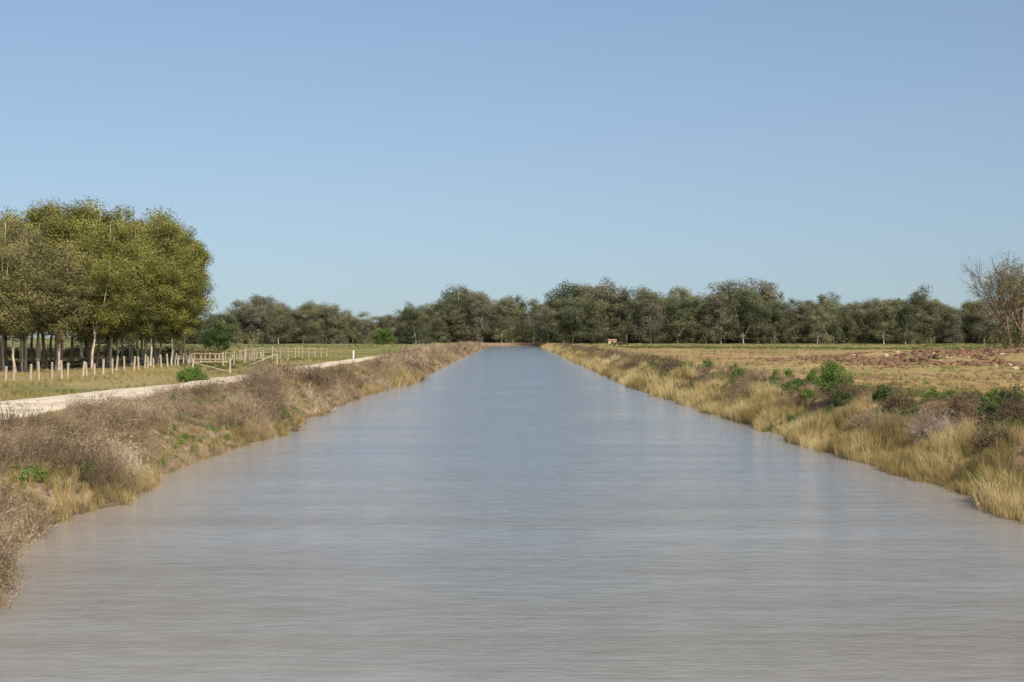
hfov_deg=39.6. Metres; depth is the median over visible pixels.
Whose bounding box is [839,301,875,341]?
gum tree
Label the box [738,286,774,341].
gum tree
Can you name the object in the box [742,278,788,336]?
gum tree
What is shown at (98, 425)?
dark dead weeds
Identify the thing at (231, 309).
gum tree
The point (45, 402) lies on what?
road
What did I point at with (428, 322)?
gum tree
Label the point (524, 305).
gum tree
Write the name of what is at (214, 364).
pasture
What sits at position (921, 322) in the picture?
gum tree
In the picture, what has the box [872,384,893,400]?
dark shrub
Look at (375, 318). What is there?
gum tree
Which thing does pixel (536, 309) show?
gum tree
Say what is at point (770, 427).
mixed grass
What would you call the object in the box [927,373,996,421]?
dark dead bush
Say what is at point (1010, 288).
bare tree
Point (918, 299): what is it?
gum tree
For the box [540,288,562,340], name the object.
gum tree
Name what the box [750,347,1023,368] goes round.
soil clods
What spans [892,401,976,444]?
tumbleweed
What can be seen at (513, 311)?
gum tree
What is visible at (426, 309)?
gum tree
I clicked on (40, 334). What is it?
eucalyptus tree
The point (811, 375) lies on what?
green shrub
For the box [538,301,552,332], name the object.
gum tree
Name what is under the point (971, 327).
gum tree
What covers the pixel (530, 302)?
gum tree
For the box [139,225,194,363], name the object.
eucalyptus tree
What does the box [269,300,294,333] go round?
gum tree
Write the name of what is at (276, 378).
dead bush
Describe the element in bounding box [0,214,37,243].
eucalyptus tree
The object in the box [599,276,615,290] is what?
gum tree
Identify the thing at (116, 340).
eucalyptus tree
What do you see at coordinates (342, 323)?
gum tree
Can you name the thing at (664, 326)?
gum tree
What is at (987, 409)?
dark shrub
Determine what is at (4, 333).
eucalyptus tree
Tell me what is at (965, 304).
gum tree
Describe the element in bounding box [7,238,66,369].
eucalyptus tree
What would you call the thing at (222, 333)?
tree
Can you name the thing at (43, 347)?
eucalyptus tree
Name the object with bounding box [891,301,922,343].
gum tree
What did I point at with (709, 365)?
green shrub
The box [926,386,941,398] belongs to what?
green shrub
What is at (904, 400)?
dark dead bush
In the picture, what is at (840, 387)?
dark dead bush
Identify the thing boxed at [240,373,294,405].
dead bush
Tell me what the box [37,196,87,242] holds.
eucalyptus tree
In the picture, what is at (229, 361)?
fence strainer
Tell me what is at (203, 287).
eucalyptus tree
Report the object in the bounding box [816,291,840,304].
gum tree
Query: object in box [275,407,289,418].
green weed clump
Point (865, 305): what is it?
gum tree
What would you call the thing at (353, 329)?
gum tree
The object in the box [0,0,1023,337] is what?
sky
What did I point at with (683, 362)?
green shrub
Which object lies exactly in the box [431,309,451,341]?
gum tree
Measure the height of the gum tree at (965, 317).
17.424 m
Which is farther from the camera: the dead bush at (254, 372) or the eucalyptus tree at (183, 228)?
the eucalyptus tree at (183, 228)
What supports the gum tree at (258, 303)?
on the ground at (74, 385)
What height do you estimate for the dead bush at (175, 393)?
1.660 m
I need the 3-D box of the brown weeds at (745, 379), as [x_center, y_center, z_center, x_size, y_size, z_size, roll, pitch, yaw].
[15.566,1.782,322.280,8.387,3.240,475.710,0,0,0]
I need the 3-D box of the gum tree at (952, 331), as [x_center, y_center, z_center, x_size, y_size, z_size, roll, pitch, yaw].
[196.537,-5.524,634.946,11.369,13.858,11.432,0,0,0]
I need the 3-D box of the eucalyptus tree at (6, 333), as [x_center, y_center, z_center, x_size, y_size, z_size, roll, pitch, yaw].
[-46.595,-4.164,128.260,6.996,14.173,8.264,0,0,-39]
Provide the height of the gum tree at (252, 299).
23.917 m
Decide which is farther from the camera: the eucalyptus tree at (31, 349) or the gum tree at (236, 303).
the gum tree at (236, 303)
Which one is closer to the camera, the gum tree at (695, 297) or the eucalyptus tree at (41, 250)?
the eucalyptus tree at (41, 250)
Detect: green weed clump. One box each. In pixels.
[10,464,48,480]
[69,461,96,475]
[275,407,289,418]
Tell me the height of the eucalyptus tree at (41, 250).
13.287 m
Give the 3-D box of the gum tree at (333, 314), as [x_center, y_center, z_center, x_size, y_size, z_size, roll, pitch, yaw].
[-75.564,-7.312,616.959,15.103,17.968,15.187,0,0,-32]
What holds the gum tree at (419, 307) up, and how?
on the ground at (74, 385)
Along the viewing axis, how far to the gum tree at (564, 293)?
666.30 m
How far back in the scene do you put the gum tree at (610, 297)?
640.00 m
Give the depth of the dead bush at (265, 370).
89.91 m
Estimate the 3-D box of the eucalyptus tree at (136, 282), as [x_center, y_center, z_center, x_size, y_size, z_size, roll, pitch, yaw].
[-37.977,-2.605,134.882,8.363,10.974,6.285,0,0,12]
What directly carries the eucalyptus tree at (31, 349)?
on the ground at (74, 385)
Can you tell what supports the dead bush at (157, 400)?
on the ground at (74, 385)
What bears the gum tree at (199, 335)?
on the ground at (74, 385)
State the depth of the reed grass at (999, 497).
49.25 m
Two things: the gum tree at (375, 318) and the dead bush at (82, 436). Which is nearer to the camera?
the dead bush at (82, 436)
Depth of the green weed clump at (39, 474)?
36.52 m
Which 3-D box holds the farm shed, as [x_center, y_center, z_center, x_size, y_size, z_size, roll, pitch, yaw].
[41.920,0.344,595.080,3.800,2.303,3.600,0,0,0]
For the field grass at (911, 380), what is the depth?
129.89 m
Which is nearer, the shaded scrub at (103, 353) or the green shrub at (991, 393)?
the green shrub at (991, 393)
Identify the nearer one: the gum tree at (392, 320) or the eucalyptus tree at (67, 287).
the eucalyptus tree at (67, 287)
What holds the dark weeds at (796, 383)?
on the ground at (74, 385)
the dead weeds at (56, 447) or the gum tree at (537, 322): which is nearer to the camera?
the dead weeds at (56, 447)
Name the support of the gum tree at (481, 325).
on the ground at (74, 385)
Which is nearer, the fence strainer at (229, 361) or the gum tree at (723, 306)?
the fence strainer at (229, 361)
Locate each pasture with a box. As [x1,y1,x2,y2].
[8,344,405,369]
[590,343,1022,349]
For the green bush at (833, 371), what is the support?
on the ground at (74, 385)
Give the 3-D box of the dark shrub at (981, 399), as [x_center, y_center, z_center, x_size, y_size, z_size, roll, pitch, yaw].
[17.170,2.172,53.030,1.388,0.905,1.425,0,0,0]
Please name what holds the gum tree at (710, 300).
on the ground at (74, 385)
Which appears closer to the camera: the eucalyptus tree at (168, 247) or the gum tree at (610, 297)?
the eucalyptus tree at (168, 247)
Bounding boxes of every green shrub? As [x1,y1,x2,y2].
[679,360,692,366]
[705,360,715,368]
[731,366,743,376]
[768,369,780,376]
[783,368,793,376]
[799,388,816,398]
[804,369,821,380]
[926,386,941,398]
[937,387,957,398]
[984,386,999,404]
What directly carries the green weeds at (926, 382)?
on the ground at (74, 385)
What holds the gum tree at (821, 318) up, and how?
on the ground at (74, 385)
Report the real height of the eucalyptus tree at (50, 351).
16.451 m
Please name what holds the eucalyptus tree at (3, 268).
on the ground at (74, 385)
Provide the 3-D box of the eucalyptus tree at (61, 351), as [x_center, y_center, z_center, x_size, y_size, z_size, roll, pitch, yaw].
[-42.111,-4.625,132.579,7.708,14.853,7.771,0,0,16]
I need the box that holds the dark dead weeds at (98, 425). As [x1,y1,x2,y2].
[2,350,433,448]
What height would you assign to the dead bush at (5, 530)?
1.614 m
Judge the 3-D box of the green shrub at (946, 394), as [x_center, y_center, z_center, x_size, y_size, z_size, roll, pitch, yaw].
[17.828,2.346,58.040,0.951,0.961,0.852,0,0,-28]
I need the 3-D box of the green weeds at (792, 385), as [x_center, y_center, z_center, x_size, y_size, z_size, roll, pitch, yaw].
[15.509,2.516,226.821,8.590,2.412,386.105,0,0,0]
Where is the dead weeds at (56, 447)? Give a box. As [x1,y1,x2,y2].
[0,375,306,615]
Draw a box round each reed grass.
[539,343,748,411]
[699,379,1023,522]
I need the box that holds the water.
[0,346,1023,681]
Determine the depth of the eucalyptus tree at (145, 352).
144.69 m
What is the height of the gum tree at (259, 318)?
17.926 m
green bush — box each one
[176,365,209,381]
[812,354,858,400]
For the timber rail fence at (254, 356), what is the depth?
169.26 m
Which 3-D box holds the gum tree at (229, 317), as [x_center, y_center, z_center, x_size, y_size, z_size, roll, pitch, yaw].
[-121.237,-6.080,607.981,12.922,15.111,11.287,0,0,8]
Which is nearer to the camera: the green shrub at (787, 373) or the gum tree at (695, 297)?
the green shrub at (787, 373)
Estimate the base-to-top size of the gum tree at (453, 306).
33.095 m
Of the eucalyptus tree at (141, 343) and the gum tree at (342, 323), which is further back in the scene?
the gum tree at (342, 323)
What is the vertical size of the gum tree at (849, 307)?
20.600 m
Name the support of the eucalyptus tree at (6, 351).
on the ground at (74, 385)
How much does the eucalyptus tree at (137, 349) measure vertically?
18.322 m
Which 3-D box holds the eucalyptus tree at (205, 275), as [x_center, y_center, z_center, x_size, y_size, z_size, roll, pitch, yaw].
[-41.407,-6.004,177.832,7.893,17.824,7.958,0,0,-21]
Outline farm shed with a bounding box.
[608,339,616,343]
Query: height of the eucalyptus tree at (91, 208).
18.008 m
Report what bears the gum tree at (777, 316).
on the ground at (74, 385)
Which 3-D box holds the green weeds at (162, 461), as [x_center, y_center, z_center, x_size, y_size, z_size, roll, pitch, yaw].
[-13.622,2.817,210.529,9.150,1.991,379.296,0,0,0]
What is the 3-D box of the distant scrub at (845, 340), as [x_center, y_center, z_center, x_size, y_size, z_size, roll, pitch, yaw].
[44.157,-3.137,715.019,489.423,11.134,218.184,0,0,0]
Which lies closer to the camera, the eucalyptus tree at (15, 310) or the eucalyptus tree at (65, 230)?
the eucalyptus tree at (15, 310)
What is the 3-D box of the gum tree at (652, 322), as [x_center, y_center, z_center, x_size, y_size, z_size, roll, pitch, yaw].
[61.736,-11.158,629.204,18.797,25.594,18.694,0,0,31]
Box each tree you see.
[0,206,26,365]
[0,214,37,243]
[0,219,23,364]
[0,223,25,367]
[0,223,81,370]
[0,224,13,253]
[0,239,50,371]
[0,242,58,371]
[0,255,9,303]
[2,216,57,367]
[2,235,52,371]
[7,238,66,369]
[16,211,40,360]
[17,221,44,366]
[18,222,33,362]
[20,199,56,364]
[24,211,52,364]
[33,212,100,363]
[34,250,98,369]
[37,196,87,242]
[37,213,102,342]
[38,240,97,369]
[58,199,103,365]
[62,195,111,365]
[64,249,125,365]
[64,256,144,368]
[68,214,137,365]
[68,215,83,359]
[73,234,139,366]
[83,223,150,358]
[84,209,105,356]
[89,205,130,361]
[91,256,154,367]
[98,220,144,365]
[105,240,152,365]
[109,219,169,364]
[113,202,135,360]
[122,215,139,358]
[122,244,179,364]
[124,217,159,364]
[125,204,177,356]
[127,223,144,356]
[131,245,182,365]
[135,218,200,364]
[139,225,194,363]
[145,266,200,364]
[168,254,217,361]
[170,223,212,359]
[170,225,214,360]
[171,219,200,357]
[173,243,211,361]
[185,329,204,343]
[198,314,239,351]
[200,328,231,351]
[204,312,219,329]
[220,310,242,342]
[223,304,248,333]
[229,299,242,309]
[234,299,275,337]
[237,295,277,326]
[242,304,272,341]
[245,293,264,308]
[264,304,295,343]
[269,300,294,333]
[287,309,308,337]
[289,306,322,343]
[296,299,327,337]
[312,302,340,342]
[323,304,349,341]
[327,317,351,342]
[339,308,352,327]
[344,313,361,343]
[347,321,365,341]
[356,319,381,342]
[357,311,370,324]
[360,314,378,333]
[369,329,397,347]
[376,315,397,338]
[386,311,403,332]
[390,314,411,343]
[397,300,420,330]
[399,305,430,343]
[409,312,433,343]
[415,305,434,329]
[420,304,435,333]
[421,299,452,335]
[429,312,457,337]
[431,284,467,337]
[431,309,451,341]
[433,282,489,341]
[448,306,472,341]
[459,289,475,327]
[462,290,500,341]
[472,301,511,339]
[478,293,527,339]
[485,298,515,342]
[501,315,523,342]
[509,295,528,314]
[514,294,529,316]
[516,298,542,319]
[522,306,550,342]
[522,318,541,341]
[526,294,559,329]
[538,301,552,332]
[539,295,578,342]
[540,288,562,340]
[547,293,599,342]
[548,279,599,326]
[571,282,608,331]
[578,301,613,343]
[579,282,638,342]
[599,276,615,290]
[607,299,641,342]
[608,287,643,341]
[628,287,670,342]
[629,284,662,301]
[639,305,668,340]
[651,285,707,341]
[666,286,691,331]
[673,289,713,341]
[687,299,725,343]
[698,287,733,330]
[698,292,742,343]
[702,279,759,340]
[702,288,730,300]
[712,291,739,342]
[714,278,770,342]
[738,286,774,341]
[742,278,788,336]
[761,292,797,343]
[781,299,821,340]
[787,302,816,342]
[789,294,838,332]
[801,301,838,343]
[803,294,858,333]
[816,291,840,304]
[822,310,845,342]
[837,301,860,332]
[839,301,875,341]
[848,301,876,335]
[857,305,903,343]
[860,297,889,307]
[868,298,901,335]
[871,298,893,317]
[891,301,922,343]
[893,283,932,333]
[902,297,958,333]
[902,305,942,342]
[918,299,971,341]
[926,306,943,338]
[940,314,963,343]
[954,307,970,340]
[957,248,1023,348]
[961,299,976,331]
[964,299,1000,338]
[968,297,1002,343]
[995,311,1014,343]
[1010,300,1023,327]
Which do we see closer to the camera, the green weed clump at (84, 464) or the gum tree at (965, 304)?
the green weed clump at (84, 464)
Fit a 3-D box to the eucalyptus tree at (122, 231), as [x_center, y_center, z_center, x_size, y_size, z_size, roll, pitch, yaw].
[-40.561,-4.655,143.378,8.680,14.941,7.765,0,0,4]
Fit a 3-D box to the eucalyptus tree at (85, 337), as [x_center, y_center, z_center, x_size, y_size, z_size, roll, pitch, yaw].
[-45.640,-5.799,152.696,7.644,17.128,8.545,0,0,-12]
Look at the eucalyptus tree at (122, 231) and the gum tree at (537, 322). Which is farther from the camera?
the gum tree at (537, 322)
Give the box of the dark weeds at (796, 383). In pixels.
[564,346,1021,464]
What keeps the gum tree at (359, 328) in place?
on the ground at (74, 385)
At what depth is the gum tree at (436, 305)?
780.09 m
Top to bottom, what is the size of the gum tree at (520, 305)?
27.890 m
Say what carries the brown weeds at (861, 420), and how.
on the ground at (74, 385)
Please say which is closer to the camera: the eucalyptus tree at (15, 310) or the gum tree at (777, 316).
the eucalyptus tree at (15, 310)
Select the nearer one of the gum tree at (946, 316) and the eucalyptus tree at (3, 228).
the eucalyptus tree at (3, 228)
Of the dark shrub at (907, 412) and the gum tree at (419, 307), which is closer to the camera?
the dark shrub at (907, 412)
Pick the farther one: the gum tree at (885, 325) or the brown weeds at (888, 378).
the gum tree at (885, 325)
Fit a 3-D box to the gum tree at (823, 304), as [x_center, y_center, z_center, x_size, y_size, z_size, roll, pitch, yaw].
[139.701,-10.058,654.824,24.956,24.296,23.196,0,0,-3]
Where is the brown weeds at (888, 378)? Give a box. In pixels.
[604,345,1023,395]
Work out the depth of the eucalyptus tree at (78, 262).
127.18 m
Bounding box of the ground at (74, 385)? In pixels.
[0,338,1023,544]
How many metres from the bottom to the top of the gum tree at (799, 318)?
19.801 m
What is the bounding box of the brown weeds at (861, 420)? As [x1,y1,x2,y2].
[732,376,1023,472]
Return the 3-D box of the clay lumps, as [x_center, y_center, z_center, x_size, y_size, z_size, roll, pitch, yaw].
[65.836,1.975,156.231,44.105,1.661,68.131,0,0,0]
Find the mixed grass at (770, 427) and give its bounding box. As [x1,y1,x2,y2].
[554,345,1023,496]
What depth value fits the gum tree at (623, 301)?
642.63 m
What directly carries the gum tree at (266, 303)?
on the ground at (74, 385)
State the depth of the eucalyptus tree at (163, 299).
141.71 m
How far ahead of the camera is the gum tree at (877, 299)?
672.10 m
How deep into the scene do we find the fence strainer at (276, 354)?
149.69 m
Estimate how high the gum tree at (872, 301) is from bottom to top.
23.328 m
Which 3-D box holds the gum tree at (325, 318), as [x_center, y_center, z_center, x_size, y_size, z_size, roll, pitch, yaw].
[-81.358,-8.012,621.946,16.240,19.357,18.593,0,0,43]
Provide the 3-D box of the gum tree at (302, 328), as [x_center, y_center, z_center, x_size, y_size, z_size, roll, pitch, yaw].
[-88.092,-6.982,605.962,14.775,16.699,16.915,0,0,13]
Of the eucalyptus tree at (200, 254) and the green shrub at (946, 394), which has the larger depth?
the eucalyptus tree at (200, 254)
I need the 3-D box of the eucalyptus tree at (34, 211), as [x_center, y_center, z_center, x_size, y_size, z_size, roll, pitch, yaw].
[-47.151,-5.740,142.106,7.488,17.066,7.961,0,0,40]
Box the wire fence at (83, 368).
[3,350,262,381]
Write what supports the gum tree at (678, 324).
on the ground at (74, 385)
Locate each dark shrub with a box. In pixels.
[829,388,856,405]
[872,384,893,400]
[902,407,917,420]
[953,389,991,405]
[972,400,1016,419]
[992,381,1023,405]
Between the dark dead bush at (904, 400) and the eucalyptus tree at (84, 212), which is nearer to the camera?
the dark dead bush at (904, 400)
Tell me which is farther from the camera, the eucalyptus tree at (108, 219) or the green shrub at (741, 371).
the eucalyptus tree at (108, 219)
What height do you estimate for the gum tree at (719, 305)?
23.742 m
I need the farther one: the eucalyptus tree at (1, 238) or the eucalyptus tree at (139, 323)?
the eucalyptus tree at (139, 323)
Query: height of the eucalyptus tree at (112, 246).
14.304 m
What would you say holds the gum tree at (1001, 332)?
on the ground at (74, 385)
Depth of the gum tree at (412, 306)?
639.16 m
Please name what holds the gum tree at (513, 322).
on the ground at (74, 385)
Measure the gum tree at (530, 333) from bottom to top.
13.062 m
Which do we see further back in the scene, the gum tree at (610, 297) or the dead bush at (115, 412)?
the gum tree at (610, 297)
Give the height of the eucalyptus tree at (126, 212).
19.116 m
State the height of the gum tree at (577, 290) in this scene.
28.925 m
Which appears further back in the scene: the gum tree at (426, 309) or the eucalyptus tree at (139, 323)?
the gum tree at (426, 309)
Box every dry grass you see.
[0,387,306,607]
[220,344,486,419]
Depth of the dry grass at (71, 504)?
39.07 m
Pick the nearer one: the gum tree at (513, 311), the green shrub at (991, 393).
the green shrub at (991, 393)
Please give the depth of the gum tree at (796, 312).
647.09 m
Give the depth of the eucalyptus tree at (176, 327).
145.85 m
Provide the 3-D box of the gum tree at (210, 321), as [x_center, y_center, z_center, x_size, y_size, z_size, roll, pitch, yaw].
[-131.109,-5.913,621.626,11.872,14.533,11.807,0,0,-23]
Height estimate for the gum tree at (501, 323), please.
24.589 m
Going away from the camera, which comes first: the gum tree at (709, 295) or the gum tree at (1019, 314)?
the gum tree at (1019, 314)
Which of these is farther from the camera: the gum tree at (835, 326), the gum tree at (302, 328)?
the gum tree at (835, 326)
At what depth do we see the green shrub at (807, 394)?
76.90 m
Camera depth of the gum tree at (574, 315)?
633.84 m
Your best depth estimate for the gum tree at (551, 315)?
640.78 m
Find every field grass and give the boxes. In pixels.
[569,343,1023,410]
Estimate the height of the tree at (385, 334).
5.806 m
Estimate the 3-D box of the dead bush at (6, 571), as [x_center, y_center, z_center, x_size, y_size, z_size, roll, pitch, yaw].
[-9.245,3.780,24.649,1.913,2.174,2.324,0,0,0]
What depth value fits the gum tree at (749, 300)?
630.48 m
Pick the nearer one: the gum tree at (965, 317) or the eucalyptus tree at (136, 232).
the eucalyptus tree at (136, 232)
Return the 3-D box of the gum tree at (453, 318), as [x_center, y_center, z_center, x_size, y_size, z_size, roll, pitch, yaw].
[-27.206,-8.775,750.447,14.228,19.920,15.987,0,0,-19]
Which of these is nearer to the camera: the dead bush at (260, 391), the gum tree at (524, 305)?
the dead bush at (260, 391)
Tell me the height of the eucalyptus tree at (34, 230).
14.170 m
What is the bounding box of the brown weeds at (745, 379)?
[552,342,796,404]
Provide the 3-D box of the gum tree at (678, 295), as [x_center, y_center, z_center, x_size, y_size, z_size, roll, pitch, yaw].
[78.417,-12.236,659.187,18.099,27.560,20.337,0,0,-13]
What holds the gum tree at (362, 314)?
on the ground at (74, 385)
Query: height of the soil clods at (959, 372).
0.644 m
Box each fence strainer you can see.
[192,359,230,372]
[252,353,277,364]
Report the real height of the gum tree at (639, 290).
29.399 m
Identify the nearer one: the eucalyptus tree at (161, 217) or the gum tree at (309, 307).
the eucalyptus tree at (161, 217)
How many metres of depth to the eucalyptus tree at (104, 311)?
129.27 m
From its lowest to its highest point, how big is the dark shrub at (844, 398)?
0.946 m
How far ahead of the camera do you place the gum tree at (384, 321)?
625.29 m
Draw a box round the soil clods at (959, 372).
[875,367,1023,391]
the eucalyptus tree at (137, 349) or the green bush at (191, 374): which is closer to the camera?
the green bush at (191, 374)
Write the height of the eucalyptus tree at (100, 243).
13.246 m
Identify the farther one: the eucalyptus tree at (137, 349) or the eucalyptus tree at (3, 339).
the eucalyptus tree at (137, 349)
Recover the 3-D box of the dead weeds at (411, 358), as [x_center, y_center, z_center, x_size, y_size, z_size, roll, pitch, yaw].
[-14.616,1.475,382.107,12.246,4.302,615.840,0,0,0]
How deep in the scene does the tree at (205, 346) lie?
237.07 m
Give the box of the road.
[0,354,388,419]
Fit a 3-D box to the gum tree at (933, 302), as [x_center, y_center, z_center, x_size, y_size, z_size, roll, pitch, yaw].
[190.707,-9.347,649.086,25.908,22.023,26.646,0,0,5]
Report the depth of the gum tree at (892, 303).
653.42 m
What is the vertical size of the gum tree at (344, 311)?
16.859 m
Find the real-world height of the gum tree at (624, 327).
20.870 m
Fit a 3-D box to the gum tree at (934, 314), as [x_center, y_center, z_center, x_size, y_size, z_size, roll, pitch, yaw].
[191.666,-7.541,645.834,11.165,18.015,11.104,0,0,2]
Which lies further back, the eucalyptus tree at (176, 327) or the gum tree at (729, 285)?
the gum tree at (729, 285)
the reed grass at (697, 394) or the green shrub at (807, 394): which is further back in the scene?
the reed grass at (697, 394)
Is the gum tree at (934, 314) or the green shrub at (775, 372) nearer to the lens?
the green shrub at (775, 372)
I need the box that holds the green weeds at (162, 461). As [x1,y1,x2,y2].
[1,346,453,501]
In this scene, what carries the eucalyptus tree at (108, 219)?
on the ground at (74, 385)
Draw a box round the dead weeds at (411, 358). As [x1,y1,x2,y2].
[186,340,489,421]
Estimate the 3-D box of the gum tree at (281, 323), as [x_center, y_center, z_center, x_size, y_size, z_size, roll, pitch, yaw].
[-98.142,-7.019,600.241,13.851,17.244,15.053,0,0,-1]
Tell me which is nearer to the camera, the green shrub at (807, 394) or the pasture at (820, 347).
the green shrub at (807, 394)
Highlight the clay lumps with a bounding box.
[851,351,1019,368]
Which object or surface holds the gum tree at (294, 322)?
on the ground at (74, 385)
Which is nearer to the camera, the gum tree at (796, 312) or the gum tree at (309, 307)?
the gum tree at (309, 307)
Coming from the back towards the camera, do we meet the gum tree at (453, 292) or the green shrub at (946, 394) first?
the gum tree at (453, 292)
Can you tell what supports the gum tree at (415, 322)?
on the ground at (74, 385)
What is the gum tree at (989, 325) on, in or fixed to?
on the ground at (74, 385)
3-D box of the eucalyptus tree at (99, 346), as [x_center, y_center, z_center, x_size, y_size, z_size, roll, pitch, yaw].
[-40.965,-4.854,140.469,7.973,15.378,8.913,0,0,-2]
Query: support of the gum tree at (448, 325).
on the ground at (74, 385)
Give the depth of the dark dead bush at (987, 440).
44.36 m
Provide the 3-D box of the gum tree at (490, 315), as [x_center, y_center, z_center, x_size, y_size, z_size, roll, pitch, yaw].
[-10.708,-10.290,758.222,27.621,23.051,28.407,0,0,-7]
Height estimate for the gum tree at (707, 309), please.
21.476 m
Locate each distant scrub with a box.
[95,326,1014,343]
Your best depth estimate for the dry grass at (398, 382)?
127.38 m
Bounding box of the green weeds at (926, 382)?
[624,346,1023,396]
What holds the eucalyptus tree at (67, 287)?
on the ground at (74, 385)
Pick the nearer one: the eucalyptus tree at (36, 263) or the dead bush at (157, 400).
the dead bush at (157, 400)
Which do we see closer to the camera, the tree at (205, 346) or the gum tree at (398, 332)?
the tree at (205, 346)
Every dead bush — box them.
[0,494,40,597]
[0,505,37,559]
[42,411,93,446]
[92,394,146,432]
[130,383,177,416]
[153,378,192,400]
[228,355,288,394]
[239,376,280,405]
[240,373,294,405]
[242,358,281,380]
[246,352,291,390]
[822,372,859,404]
[874,383,922,411]
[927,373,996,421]
[964,407,1023,450]
[978,378,1023,425]
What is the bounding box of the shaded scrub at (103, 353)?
[1,344,224,357]
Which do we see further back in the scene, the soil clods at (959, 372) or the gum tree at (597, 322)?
the gum tree at (597, 322)
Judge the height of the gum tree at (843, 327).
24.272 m
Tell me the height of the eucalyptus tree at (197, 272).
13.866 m
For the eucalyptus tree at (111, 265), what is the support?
on the ground at (74, 385)
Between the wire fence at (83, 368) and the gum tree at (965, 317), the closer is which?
the wire fence at (83, 368)
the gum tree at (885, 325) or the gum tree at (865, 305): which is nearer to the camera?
the gum tree at (885, 325)
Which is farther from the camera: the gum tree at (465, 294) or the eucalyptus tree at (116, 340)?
the gum tree at (465, 294)
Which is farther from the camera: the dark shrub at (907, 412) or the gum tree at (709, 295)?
the gum tree at (709, 295)
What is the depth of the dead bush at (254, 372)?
79.77 m
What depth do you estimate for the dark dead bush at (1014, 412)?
46.93 m
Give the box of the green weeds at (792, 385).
[563,345,1023,459]
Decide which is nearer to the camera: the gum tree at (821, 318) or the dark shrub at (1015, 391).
the dark shrub at (1015, 391)
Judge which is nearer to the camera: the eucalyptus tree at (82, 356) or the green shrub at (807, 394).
the green shrub at (807, 394)
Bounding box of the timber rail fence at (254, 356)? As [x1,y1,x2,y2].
[156,346,326,365]

